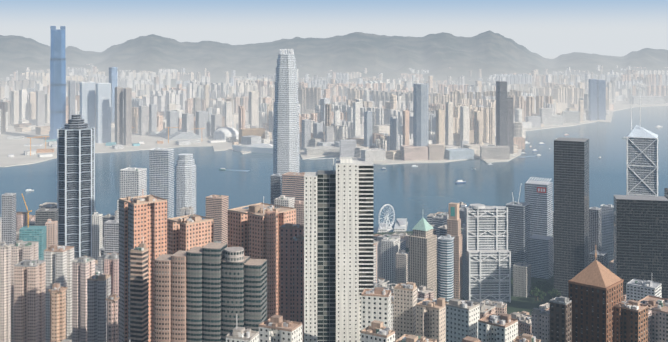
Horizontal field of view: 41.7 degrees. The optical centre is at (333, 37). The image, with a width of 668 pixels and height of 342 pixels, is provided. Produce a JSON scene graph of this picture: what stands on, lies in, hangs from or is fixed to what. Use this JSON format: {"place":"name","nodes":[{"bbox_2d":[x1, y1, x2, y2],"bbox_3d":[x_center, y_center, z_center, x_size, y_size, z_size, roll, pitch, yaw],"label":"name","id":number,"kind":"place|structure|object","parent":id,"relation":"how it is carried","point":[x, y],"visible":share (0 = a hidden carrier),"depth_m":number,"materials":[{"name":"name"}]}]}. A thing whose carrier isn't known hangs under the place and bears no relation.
{"place":"outdoors","nodes":[
{"label":"outdoors","id":0,"kind":"place"},
{"bbox_2d":[0,42,667,232],"bbox_3d":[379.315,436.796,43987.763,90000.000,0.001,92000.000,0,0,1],"label":"harbour water","id":1,"kind":"structure","parent":0,"point":[412,195],"depth_m":2834.66,"materials":[{"name":"blue liquid"}]},
{"bbox_2d":[219,168,249,171],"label":"boat","id":2,"kind":"object","parent":1,"relation":"on","point":[234,170],"visible":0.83,"depth_m":2876.86,"materials":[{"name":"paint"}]},
{"bbox_2d":[232,143,272,153],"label":"terminal","id":3,"kind":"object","parent":1,"relation":"on","point":[262,148],"visible":0.6,"depth_m":3324.26,"materials":[{"name":"paint"}]},
{"bbox_2d":[0,30,667,91],"bbox_3d":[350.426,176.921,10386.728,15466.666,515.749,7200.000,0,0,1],"label":"mountain terrain","id":4,"kind":"structure","parent":0,"point":[487,53],"depth_m":9028.89,"materials":[{"name":"grey stone"}]},
{"bbox_2d":[0,94,667,166],"bbox_3d":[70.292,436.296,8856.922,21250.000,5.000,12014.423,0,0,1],"label":"far shoreline land","id":5,"kind":"structure","parent":0,"point":[16,147],"depth_m":3518.34,"materials":[{"name":"grey concrete"}]},
{"bbox_2d":[7,127,238,156],"bbox_3d":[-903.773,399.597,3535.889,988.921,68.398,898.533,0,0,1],"label":"waterfront buildings","id":6,"kind":"structure","parent":5,"relation":"on","point":[221,134],"depth_m":3620.69,"materials":[{"name":"grey concrete"}]},
{"bbox_2d":[0,26,667,160],"bbox_3d":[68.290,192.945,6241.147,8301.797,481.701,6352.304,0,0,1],"label":"distant city buildings","id":7,"kind":"structure","parent":5,"relation":"on","point":[411,117],"depth_m":4102.13,"materials":[{"name":"grey concrete"}]},
{"bbox_2d":[0,0,667,41],"label":"sky","id":8,"kind":"structure","parent":0,"point":[84,20],"materials":[{"name":"blue"}]},
{"bbox_2d":[373,231,608,314],"bbox_3d":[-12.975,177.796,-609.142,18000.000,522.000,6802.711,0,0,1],"label":"ground","id":9,"kind":"structure","parent":0,"point":[521,304],"depth_m":1397.47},
{"bbox_2d":[0,202,628,336],"bbox_3d":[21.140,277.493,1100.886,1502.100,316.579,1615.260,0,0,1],"label":"mid-ground buildings","id":10,"kind":"structure","parent":9,"relation":"on","point":[437,221],"depth_m":1286.40,"materials":[{"name":"concrete"}]},
{"bbox_2d":[0,157,667,341],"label":"foreground high-rise buildings","id":11,"kind":"structure","parent":9,"relation":"on","point":[270,273],"depth_m":631.26,"materials":[{"name":"beige concrete"}]},
{"bbox_2d":[1,49,667,301],"bbox_3d":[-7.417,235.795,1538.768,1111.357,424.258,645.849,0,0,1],"label":"skyscrapers","id":12,"kind":"structure","parent":9,"relation":"on","point":[489,252],"depth_m":1435.13,"materials":[{"name":"grey glass"}]},
{"bbox_2d":[378,204,394,230],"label":"observation wheel","id":13,"kind":"object","parent":9,"relation":"on","point":[390,225],"visible":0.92,"depth_m":1965.11,"materials":[{"name":"paint"}]},
{"bbox_2d":[377,218,407,232],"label":"pier buildings","id":14,"kind":"structure","parent":9,"relation":"on","point":[401,224],"depth_m":1974.18,"materials":[{"name":"white concrete"}]},
{"bbox_2d":[529,288,540,300],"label":"tree","id":15,"kind":"object","parent":9,"relation":"on","point":[531,292],"visible":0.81,"depth_m":1385.94,"materials":[{"name":"green plant"}]},
{"bbox_2d":[538,293,545,301],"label":"tree","id":16,"kind":"object","parent":9,"relation":"on","point":[540,295],"visible":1,"depth_m":1376.02,"materials":[{"name":"green plant"}]},
{"bbox_2d":[538,285,547,296],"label":"tree","id":17,"kind":"object","parent":9,"relation":"on","point":[543,288],"visible":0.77,"depth_m":1416.53,"materials":[{"name":"green plant"}]},
{"bbox_2d":[546,285,553,291],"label":"tree","id":18,"kind":"object","parent":9,"relation":"on","point":[550,288],"visible":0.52,"depth_m":1416.74,"materials":[{"name":"green plant"}]},
{"bbox_2d":[550,293,556,299],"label":"tree","id":19,"kind":"object","parent":9,"relation":"on","point":[554,295],"visible":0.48,"depth_m":1357.89,"materials":[{"name":"green plant"}]},
{"bbox_2d":[548,288,561,296],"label":"tree","id":20,"kind":"object","parent":9,"relation":"on","point":[555,292],"visible":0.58,"depth_m":1380.89,"materials":[{"name":"green plant"}]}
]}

